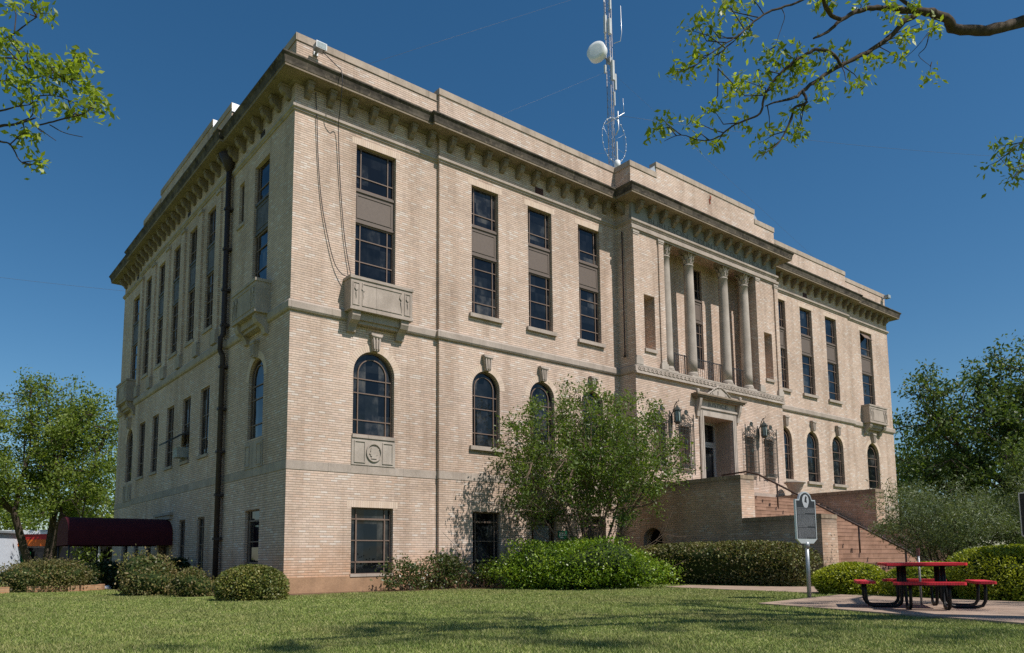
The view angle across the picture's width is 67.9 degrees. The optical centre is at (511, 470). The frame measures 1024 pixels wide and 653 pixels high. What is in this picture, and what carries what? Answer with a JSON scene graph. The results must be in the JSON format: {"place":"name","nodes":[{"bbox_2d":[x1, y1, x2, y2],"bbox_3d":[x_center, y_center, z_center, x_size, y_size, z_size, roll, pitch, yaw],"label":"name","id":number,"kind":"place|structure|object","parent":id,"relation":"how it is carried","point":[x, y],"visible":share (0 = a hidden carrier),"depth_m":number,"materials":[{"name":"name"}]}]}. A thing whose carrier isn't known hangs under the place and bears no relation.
{"place":"outdoors","nodes":[
{"label":"outdoors","id":0,"kind":"place"},
{"bbox_2d":[0,578,1023,652],"bbox_3d":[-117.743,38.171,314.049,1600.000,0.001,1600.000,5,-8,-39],"label":"lawn","id":1,"kind":"structure","parent":0,"point":[187,597],"depth_m":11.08,"materials":[{"name":"plant"}]},
{"bbox_2d":[0,587,9,593],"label":"brick edging","id":2,"kind":"object","parent":1,"relation":"on","point":[3,590],"visible":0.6,"depth_m":22.38,"materials":[{"name":"brick"}]},
{"bbox_2d":[0,475,59,529],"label":"distant tree","id":3,"kind":"object","parent":1,"relation":"on","point":[6,518],"visible":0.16,"depth_m":85.54,"materials":[{"name":"green plant"}]},
{"bbox_2d":[0,555,103,591],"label":"azalea bush","id":4,"kind":"object","parent":1,"relation":"on","point":[40,573],"visible":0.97,"depth_m":23.33,"materials":[{"name":"green plant"}]},
{"bbox_2d":[0,0,118,179],"bbox_3d":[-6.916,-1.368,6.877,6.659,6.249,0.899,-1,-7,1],"label":"overhanging tree","id":5,"kind":"object","parent":1,"relation":"on","point":[71,68],"visible":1,"depth_m":7.02,"materials":[{"name":"green plant"}]},
{"bbox_2d":[0,367,118,561],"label":"oak tree","id":6,"kind":"object","parent":1,"relation":"on","point":[66,434],"visible":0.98,"depth_m":48.79,"materials":[{"name":"green plant"}]},
{"bbox_2d":[27,584,104,592],"bbox_3d":[-13.769,3.675,23.759,0.802,0.190,2.350,-5,-8,36],"label":"brick edging","id":7,"kind":"object","parent":1,"relation":"on","point":[98,587],"visible":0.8,"depth_m":23.51,"materials":[{"name":"brick"}]},
{"bbox_2d":[21,451,116,565],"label":"distant tree","id":8,"kind":"object","parent":1,"relation":"on","point":[85,558],"visible":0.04,"depth_m":70.32,"materials":[{"name":"green plant"}]},
{"bbox_2d":[75,560,122,588],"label":"evergreen shrub","id":9,"kind":"object","parent":1,"relation":"on","point":[103,564],"visible":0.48,"depth_m":25.31,"materials":[{"name":"green plant"}]},
{"bbox_2d":[212,563,289,600],"bbox_3d":[-5.962,2.553,17.427,1.728,0.862,1.536,-1,-7,0],"label":"corner bush","id":10,"kind":"object","parent":1,"relation":"on","point":[252,582],"visible":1,"depth_m":16.98,"materials":[{"name":"green plant"}]},
{"bbox_2d":[288,585,522,594],"bbox_3d":[-0.493,3.640,23.758,13.250,0.012,1.600,5,-8,-39],"label":"flower bed","id":11,"kind":"object","parent":1,"relation":"on","point":[472,588],"visible":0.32,"depth_m":21.87,"materials":[{"name":"soil"}]},
{"bbox_2d":[369,546,447,590],"bbox_3d":[-3.012,2.822,21.897,1.365,1.296,2.877,-3,-7,21],"label":"camellia bush","id":12,"kind":"object","parent":11,"relation":"on","point":[399,581],"visible":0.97,"depth_m":21.70,"materials":[{"name":"green plant"}]},
{"bbox_2d":[392,546,493,589],"bbox_3d":[-2.160,2.818,22.713,3.631,1.474,1.357,5,-8,-39],"label":"camellia bush","id":13,"kind":"object","parent":11,"relation":"on","point":[448,565],"visible":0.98,"depth_m":22.64,"materials":[{"name":"green plant"}]},
{"bbox_2d":[465,552,502,587],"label":"camellia bush","id":14,"kind":"object","parent":11,"relation":"on","point":[480,581],"visible":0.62,"depth_m":23.71,"materials":[{"name":"green plant"}]},
{"bbox_2d":[109,32,900,593],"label":"courthouse","id":15,"kind":"structure","parent":1,"relation":"on","point":[339,436],"depth_m":25.67,"materials":[{"name":"brick"}]},
{"bbox_2d":[127,430,132,481],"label":"window","id":16,"kind":"structure","parent":15,"relation":"in","point":[129,467],"depth_m":35.08,"materials":[{"name":"black glass"}]},
{"bbox_2d":[132,297,139,378],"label":"window","id":17,"kind":"structure","parent":15,"relation":"in","point":[135,337],"depth_m":35.68,"materials":[{"name":"black glass"}]},
{"bbox_2d":[135,422,144,479],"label":"window","id":18,"kind":"structure","parent":15,"relation":"in","point":[142,425],"depth_m":32.86,"materials":[{"name":"black glass"}]},
{"bbox_2d":[140,278,151,379],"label":"window","id":19,"kind":"structure","parent":15,"relation":"in","point":[148,308],"depth_m":33.41,"materials":[{"name":"black glass"}]},
{"bbox_2d":[148,415,158,475],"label":"window","id":20,"kind":"structure","parent":15,"relation":"in","point":[156,419],"depth_m":31.21,"materials":[{"name":"black glass"}]},
{"bbox_2d":[153,263,164,369],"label":"window","id":21,"kind":"structure","parent":15,"relation":"in","point":[161,297],"depth_m":31.78,"materials":[{"name":"black glass"}]},
{"bbox_2d":[164,545,168,560],"bbox_3d":[-13.092,2.975,29.102,0.060,1.910,1.400,5,-8,-39],"label":"side door","id":22,"kind":"structure","parent":15,"relation":"in","point":[166,547],"depth_m":29.34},
{"bbox_2d":[162,406,173,470],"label":"window","id":23,"kind":"structure","parent":15,"relation":"in","point":[171,411],"depth_m":29.55,"materials":[{"name":"glass"}]},
{"bbox_2d":[159,430,189,462],"bbox_3d":[-12.141,-0.865,27.431,0.900,1.180,0.940,5,-8,-39],"label":"air conditioner","id":24,"kind":"object","parent":15,"relation":"attached to","point":[181,453],"visible":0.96,"depth_m":27.33,"materials":[{"name":"grey metal"}]},
{"bbox_2d":[168,246,180,359],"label":"window","id":25,"kind":"structure","parent":15,"relation":"in","point":[177,264],"depth_m":30.12,"materials":[{"name":"black glass"}]},
{"bbox_2d":[179,520,184,556],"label":"window","id":26,"kind":"structure","parent":15,"relation":"in","point":[182,533],"depth_m":27.49,"materials":[{"name":"black glass"}]},
{"bbox_2d":[178,397,190,465],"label":"window","id":27,"kind":"structure","parent":15,"relation":"in","point":[188,401],"depth_m":27.93,"materials":[{"name":"glass"}]},
{"bbox_2d":[184,228,196,347],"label":"window","id":28,"kind":"structure","parent":15,"relation":"in","point":[192,266],"depth_m":28.50,"materials":[{"name":"black glass"}]},
{"bbox_2d":[198,517,204,570],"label":"window","id":29,"kind":"structure","parent":15,"relation":"in","point":[201,520],"depth_m":25.80,"materials":[{"name":"black glass"}]},
{"bbox_2d":[196,386,209,459],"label":"window","id":30,"kind":"structure","parent":15,"relation":"in","point":[206,392],"depth_m":26.28,"materials":[{"name":"glass"}]},
{"bbox_2d":[201,208,215,334],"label":"window","id":31,"kind":"structure","parent":15,"relation":"in","point":[211,248],"depth_m":26.88,"materials":[{"name":"glass"}]},
{"bbox_2d":[236,185,244,230],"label":"window","id":32,"kind":"structure","parent":15,"relation":"in","point":[241,225],"depth_m":25.07,"materials":[{"name":"brown metal"}]},
{"bbox_2d":[246,509,258,563],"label":"window","id":33,"kind":"structure","parent":15,"relation":"in","point":[253,515],"depth_m":22.51,"materials":[{"name":"black glass"}]},
{"bbox_2d":[250,359,263,439],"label":"window","id":34,"kind":"structure","parent":15,"relation":"in","point":[258,372],"depth_m":22.99,"materials":[{"name":"blue glass"}]},
{"bbox_2d":[255,159,269,278],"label":"window","id":35,"kind":"structure","parent":15,"relation":"in","point":[262,205],"depth_m":23.58,"materials":[{"name":"blue glass"}]},
{"bbox_2d":[313,40,326,56],"bbox_3d":[-5.648,-12.334,22.232,0.330,0.215,0.406,5,-8,-39],"label":"floodlight","id":36,"kind":"object","parent":15,"relation":"attached to","point":[320,47],"visible":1,"depth_m":22.13,"materials":[{"name":"metal"}]},
{"bbox_2d":[315,92,345,275],"bbox_3d":[-5.292,-8.359,22.226,1.049,5.411,0.102,3,-8,-31],"label":"loose cable","id":37,"kind":"object","parent":15,"relation":"attached to","point":[320,191],"visible":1,"depth_m":22.06,"materials":[{"name":"black metal"}]},
{"bbox_2d":[323,52,350,273],"bbox_3d":[-4.981,-8.955,22.192,0.547,6.577,1.136,-5,-8,32],"label":"loose cable","id":38,"kind":"object","parent":15,"relation":"attached to","point":[339,161],"visible":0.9,"depth_m":22.38,"materials":[{"name":"black metal"}]},
{"bbox_2d":[347,500,397,576],"bbox_3d":[-4.102,1.973,22.137,1.662,2.180,0.220,5,-8,-39],"label":"window","id":39,"kind":"structure","parent":15,"relation":"in","point":[370,527],"depth_m":22.19,"materials":[{"name":"glass"}]},
{"bbox_2d":[347,333,399,441],"bbox_3d":[-4.097,-2.494,22.593,1.798,3.160,0.369,5,-8,-39],"label":"window","id":40,"kind":"structure","parent":15,"relation":"in","point":[372,375],"depth_m":22.68,"materials":[{"name":"glass"}]},
{"bbox_2d":[352,136,399,283],"bbox_3d":[-4.203,-7.552,23.248,1.662,5.000,0.183,5,-8,-39],"label":"window","id":41,"kind":"structure","parent":15,"relation":"in","point":[374,228],"depth_m":23.34,"materials":[{"name":"glass"}]},
{"bbox_2d":[468,178,503,323],"bbox_3d":[-0.924,-7.401,25.696,1.432,4.800,0.280,5,-8,-39],"label":"window","id":42,"kind":"structure","parent":15,"relation":"in","point":[484,235],"depth_m":25.80,"materials":[{"name":"glass"}]},
{"bbox_2d":[467,354,504,452],"bbox_3d":[-0.847,-2.225,25.065,1.568,3.190,0.369,5,-8,-39],"label":"window","id":43,"kind":"structure","parent":15,"relation":"in","point":[484,388],"depth_m":25.16,"materials":[{"name":"glass"}]},
{"bbox_2d":[469,505,503,573],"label":"window","id":44,"kind":"structure","parent":15,"relation":"in","point":[485,524],"depth_m":24.71,"materials":[{"name":"black glass"}]},
{"bbox_2d":[524,199,557,336],"bbox_3d":[0.992,-7.241,27.246,1.432,4.800,0.280,5,-8,-39],"label":"window","id":45,"kind":"structure","parent":15,"relation":"in","point":[539,251],"depth_m":27.35,"materials":[{"name":"glass"}]},
{"bbox_2d":[525,366,557,457],"bbox_3d":[1.069,-2.065,26.615,1.568,3.190,0.369,5,-8,-39],"label":"window","id":46,"kind":"structure","parent":15,"relation":"in","point":[537,388],"depth_m":26.79,"materials":[{"name":"brown metal"}]},
{"bbox_2d":[528,508,557,545],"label":"window","id":47,"kind":"structure","parent":15,"relation":"in","point":[548,534],"depth_m":26.34,"materials":[{"name":"black glass"}]},
{"bbox_2d":[558,531,567,538],"bbox_3d":[1.777,2.256,26.648,0.460,0.300,0.014,5,-8,-39],"label":"green wall sign","id":48,"kind":"object","parent":15,"relation":"attached to","point":[561,534],"visible":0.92,"depth_m":26.65,"materials":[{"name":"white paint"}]},
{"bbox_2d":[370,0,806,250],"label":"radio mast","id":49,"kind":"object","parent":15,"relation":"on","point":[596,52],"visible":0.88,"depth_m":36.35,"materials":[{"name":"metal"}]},
{"bbox_2d":[624,116,1019,157],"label":"overhead wire","id":50,"kind":"object","parent":49,"relation":"attached to","point":[811,140],"visible":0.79,"depth_m":41.63,"materials":[{"name":"black metal"}]},
{"bbox_2d":[575,218,605,347],"bbox_3d":[2.917,-7.080,28.802,1.432,4.800,0.280,5,-8,-39],"label":"window","id":51,"kind":"structure","parent":15,"relation":"in","point":[587,239],"depth_m":28.91,"materials":[{"name":"black glass"}]},
{"bbox_2d":[578,376,605,454],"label":"window","id":52,"kind":"structure","parent":15,"relation":"in","point":[591,378],"depth_m":28.28,"materials":[{"name":"brown metal"}]},
{"bbox_2d":[584,511,608,541],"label":"window","id":53,"kind":"structure","parent":15,"relation":"in","point":[595,525],"depth_m":27.95,"materials":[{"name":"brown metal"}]},
{"bbox_2d":[671,399,681,426],"bbox_3d":[6.414,-2.245,29.637,0.311,1.110,0.455,1,-7,-17],"label":"wall lantern","id":54,"kind":"object","parent":15,"relation":"attached to","point":[677,412],"depth_m":29.51,"materials":[{"name":"green metal"}]},
{"bbox_2d":[693,270,703,369],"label":"window","id":55,"kind":"structure","parent":15,"relation":"in","point":[696,274],"depth_m":33.24,"materials":[{"name":"black glass"}]},
{"bbox_2d":[704,422,716,477],"bbox_3d":[8.007,-0.426,32.193,1.994,3.340,0.100,5,-8,-39],"label":"door","id":56,"kind":"structure","parent":15,"relation":"in","point":[709,429],"depth_m":32.66,"materials":[{"name":"glass"}]},
{"bbox_2d":[758,416,767,440],"bbox_3d":[11.030,-1.859,33.370,0.311,1.110,0.455,1,-7,-17],"label":"wall lantern","id":57,"kind":"object","parent":15,"relation":"attached to","point":[764,428],"depth_m":33.25,"materials":[{"name":"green metal"}]},
{"bbox_2d":[778,295,792,392],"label":"window","id":58,"kind":"structure","parent":15,"relation":"in","point":[780,306],"depth_m":37.27,"materials":[{"name":"black glass"}]},
{"bbox_2d":[783,415,796,481],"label":"window","id":59,"kind":"structure","parent":15,"relation":"in","point":[785,417],"depth_m":36.64,"materials":[{"name":"brown metal"}]},
{"bbox_2d":[798,302,818,398],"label":"window","id":60,"kind":"structure","parent":15,"relation":"in","point":[804,315],"depth_m":38.68,"materials":[{"name":"black glass"}]},
{"bbox_2d":[804,420,823,484],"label":"window","id":61,"kind":"structure","parent":15,"relation":"in","point":[811,442],"depth_m":38.03,"materials":[{"name":"brown metal"}]},
{"bbox_2d":[823,312,843,404],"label":"window","id":62,"kind":"structure","parent":15,"relation":"in","point":[829,324],"depth_m":40.24,"materials":[{"name":"black glass"}]},
{"bbox_2d":[830,425,848,487],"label":"window","id":63,"kind":"structure","parent":15,"relation":"in","point":[834,442],"depth_m":39.58,"materials":[{"name":"brown metal"}]},
{"bbox_2d":[858,326,872,403],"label":"window","id":64,"kind":"structure","parent":15,"relation":"in","point":[864,343],"depth_m":42.93,"materials":[{"name":"glass"}]},
{"bbox_2d":[865,433,880,488],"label":"window","id":65,"kind":"structure","parent":15,"relation":"in","point":[870,451],"depth_m":42.28,"materials":[{"name":"brown metal"}]},
{"bbox_2d":[882,294,890,299],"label":"floodlight","id":66,"kind":"object","parent":15,"relation":"attached to","point":[888,296],"visible":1,"depth_m":44.44,"materials":[{"name":"metal"}]},
{"bbox_2d":[472,533,690,589],"bbox_3d":[2.055,2.660,22.478,6.216,1.664,3.998,1,-7,-13],"label":"boxwood bush","id":67,"kind":"object","parent":1,"relation":"on","point":[587,563],"visible":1,"depth_m":21.53,"materials":[{"name":"green plant"}]},
{"bbox_2d":[463,374,706,566],"bbox_3d":[2.836,0.316,24.129,7.954,6.722,5.739,5,-8,-39],"label":"myrtle tree","id":68,"kind":"object","parent":1,"relation":"on","point":[589,471],"visible":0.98,"depth_m":23.36,"materials":[{"name":"green plant"}]},
{"bbox_2d":[631,539,822,585],"bbox_3d":[6.261,2.983,24.744,1.779,1.455,7.975,5,-8,-39],"label":"hedge","id":69,"kind":"object","parent":1,"relation":"on","point":[753,563],"visible":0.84,"depth_m":23.22,"materials":[{"name":"green plant"}]},
{"bbox_2d":[639,471,957,582],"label":"entrance staircase","id":70,"kind":"structure","parent":1,"relation":"on","point":[724,507],"depth_m":26.44,"materials":[{"name":"beige brick"}]},
{"bbox_2d":[651,529,662,544],"label":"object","id":71,"kind":"structure","parent":70,"relation":"in","point":[656,534],"depth_m":27.95,"materials":[{"name":"black"}]},
{"bbox_2d":[784,481,805,494],"bbox_3d":[12.580,0.794,33.776,0.920,0.607,0.920,5,-8,-39],"label":"stone urn","id":72,"kind":"object","parent":70,"relation":"on","point":[796,486],"visible":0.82,"depth_m":33.52,"materials":[{"name":"stone"}]},
{"bbox_2d":[793,492,816,597],"bbox_3d":[6.162,1.551,15.896,0.690,2.240,0.120,4,-8,-34],"label":"historical marker","id":73,"kind":"object","parent":1,"relation":"on","point":[805,520],"visible":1,"depth_m":15.87,"materials":[{"name":"metal"}]},
{"bbox_2d":[643,0,1023,198],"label":"overhanging tree","id":74,"kind":"object","parent":1,"relation":"on","point":[951,25],"visible":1,"depth_m":8.20,"materials":[{"name":"green plant"}]},
{"bbox_2d":[811,561,887,594],"bbox_3d":[7.865,2.489,17.672,1.664,0.785,1.602,-5,-8,33],"label":"golden bush","id":75,"kind":"object","parent":1,"relation":"on","point":[838,577],"visible":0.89,"depth_m":17.22,"materials":[{"name":"green plant"}]},
{"bbox_2d":[759,594,1023,624],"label":"concrete pad","id":76,"kind":"object","parent":1,"relation":"on","point":[1010,612],"visible":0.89,"depth_m":12.44,"materials":[{"name":"beige concrete"}]},
{"bbox_2d":[916,548,922,604],"bbox_3d":[7.126,1.840,13.288,0.037,0.980,0.120,-1,-7,8],"label":"post sign","id":77,"kind":"object","parent":76,"relation":"on","point":[919,570],"visible":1,"depth_m":13.28,"materials":[{"name":"metal"}]},
{"bbox_2d":[854,562,996,609],"bbox_3d":[6.824,1.901,12.683,2.000,0.733,2.000,-3,-7,20],"label":"picnic table","id":78,"kind":"object","parent":76,"relation":"on","point":[939,582],"visible":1,"depth_m":12.46,"materials":[{"name":"red"}]},
{"bbox_2d":[879,560,971,597],"bbox_3d":[8.897,2.308,16.228,1.944,0.797,1.599,-1,-7,0],"label":"golden bush","id":79,"kind":"object","parent":1,"relation":"on","point":[912,573],"visible":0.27,"depth_m":15.84,"materials":[{"name":"green plant"}]},
{"bbox_2d":[856,466,1023,569],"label":"willow shrub","id":80,"kind":"object","parent":1,"relation":"on","point":[951,540],"visible":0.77,"depth_m":20.49,"materials":[{"name":"green plant"}]},
{"bbox_2d":[892,407,989,537],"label":"distant tree","id":81,"kind":"object","parent":1,"relation":"on","point":[898,448],"visible":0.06,"depth_m":71.63,"materials":[{"name":"green plant"}]},
{"bbox_2d":[893,329,1023,545],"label":"pecan tree","id":82,"kind":"object","parent":1,"relation":"on","point":[1005,413],"visible":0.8,"depth_m":52.45,"materials":[{"name":"green plant"}]},
{"bbox_2d":[942,543,1023,601],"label":"golden bush","id":83,"kind":"object","parent":1,"relation":"on","point":[1002,565],"visible":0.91,"depth_m":14.50,"materials":[{"name":"green plant"}]},
{"bbox_2d":[950,469,1023,543],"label":"willow shrub","id":84,"kind":"object","parent":1,"relation":"on","point":[1016,501],"visible":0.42,"depth_m":20.22,"materials":[{"name":"green plant"}]},
{"bbox_2d":[990,431,1023,543],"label":"young tree","id":85,"kind":"object","parent":1,"relation":"on","point":[1020,467],"visible":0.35,"depth_m":31.18,"materials":[{"name":"green plant"}]},
{"bbox_2d":[1018,492,1023,536],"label":"historical marker","id":86,"kind":"object","parent":1,"relation":"on","point":[1021,501],"visible":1,"depth_m":14.60,"materials":[{"name":"metal"}]},
{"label":"flower bed","id":87,"kind":"structure","parent":1,"relation":"on","visible":0},
{"bbox_2d":[101,563,125,588],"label":"evergreen shrub","id":88,"kind":"object","parent":87,"relation":"on","point":[113,573],"visible":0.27,"depth_m":25.23,"materials":[{"name":"green plant"}]},
{"bbox_2d":[109,543,182,595],"bbox_3d":[-9.737,2.648,20.375,2.186,1.420,1.758,-1,-7,0],"label":"azalea bush","id":89,"kind":"object","parent":87,"relation":"on","point":[143,574],"visible":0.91,"depth_m":20.15,"materials":[{"name":"green plant"}]},
{"bbox_2d":[166,556,190,575],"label":"evergreen shrub","id":90,"kind":"object","parent":87,"relation":"on","point":[182,562],"visible":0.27,"depth_m":25.26,"materials":[{"name":"green plant"}]},
{"bbox_2d":[162,560,215,596],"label":"azalea bush","id":91,"kind":"object","parent":87,"relation":"on","point":[191,581],"visible":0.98,"depth_m":19.46,"materials":[{"name":"green plant"}]},
{"bbox_2d":[0,0,1023,544],"label":"sky","id":92,"kind":"structure","parent":0,"point":[916,228],"materials":[{"name":"blue"}]},
{"bbox_2d":[668,585,877,592],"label":"path","id":93,"kind":"structure","parent":0,"point":[799,589],"depth_m":21.14,"materials":[{"name":"concrete"}]},
{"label":"side path","id":94,"kind":"structure","parent":0,"visible":0},
{"bbox_2d":[56,517,172,562],"bbox_3d":[-14.533,2.984,27.791,3.380,2.500,2.240,5,-8,-39],"label":"entrance awning","id":95,"kind":"object","parent":94,"relation":"on","point":[85,531],"visible":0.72,"depth_m":27.06,"materials":[{"name":"red fabric"}]},
{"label":"street","id":96,"kind":"structure","parent":0,"visible":0},
{"bbox_2d":[0,530,20,572],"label":"white building","id":97,"kind":"structure","parent":96,"relation":"on","point":[10,552],"depth_m":69.47,"materials":[{"name":"white paint"}]},
{"bbox_2d":[1,530,111,564],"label":"store","id":98,"kind":"structure","parent":96,"relation":"on","point":[36,541],"depth_m":71.37,"materials":[{"name":"red paint"}]},
{"bbox_2d":[29,548,43,560],"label":"window","id":99,"kind":"structure","parent":98,"relation":"in","point":[38,552],"depth_m":71.69,"materials":[{"name":"black glass"}]},
{"bbox_2d":[59,547,80,561],"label":"window","id":100,"kind":"structure","parent":98,"relation":"in","point":[63,553],"depth_m":71.54,"materials":[{"name":"black glass"}]},
{"bbox_2d":[89,547,111,562],"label":"window","id":101,"kind":"structure","parent":98,"relation":"in","point":[106,550],"depth_m":71.36,"materials":[{"name":"black glass"}]}
]}

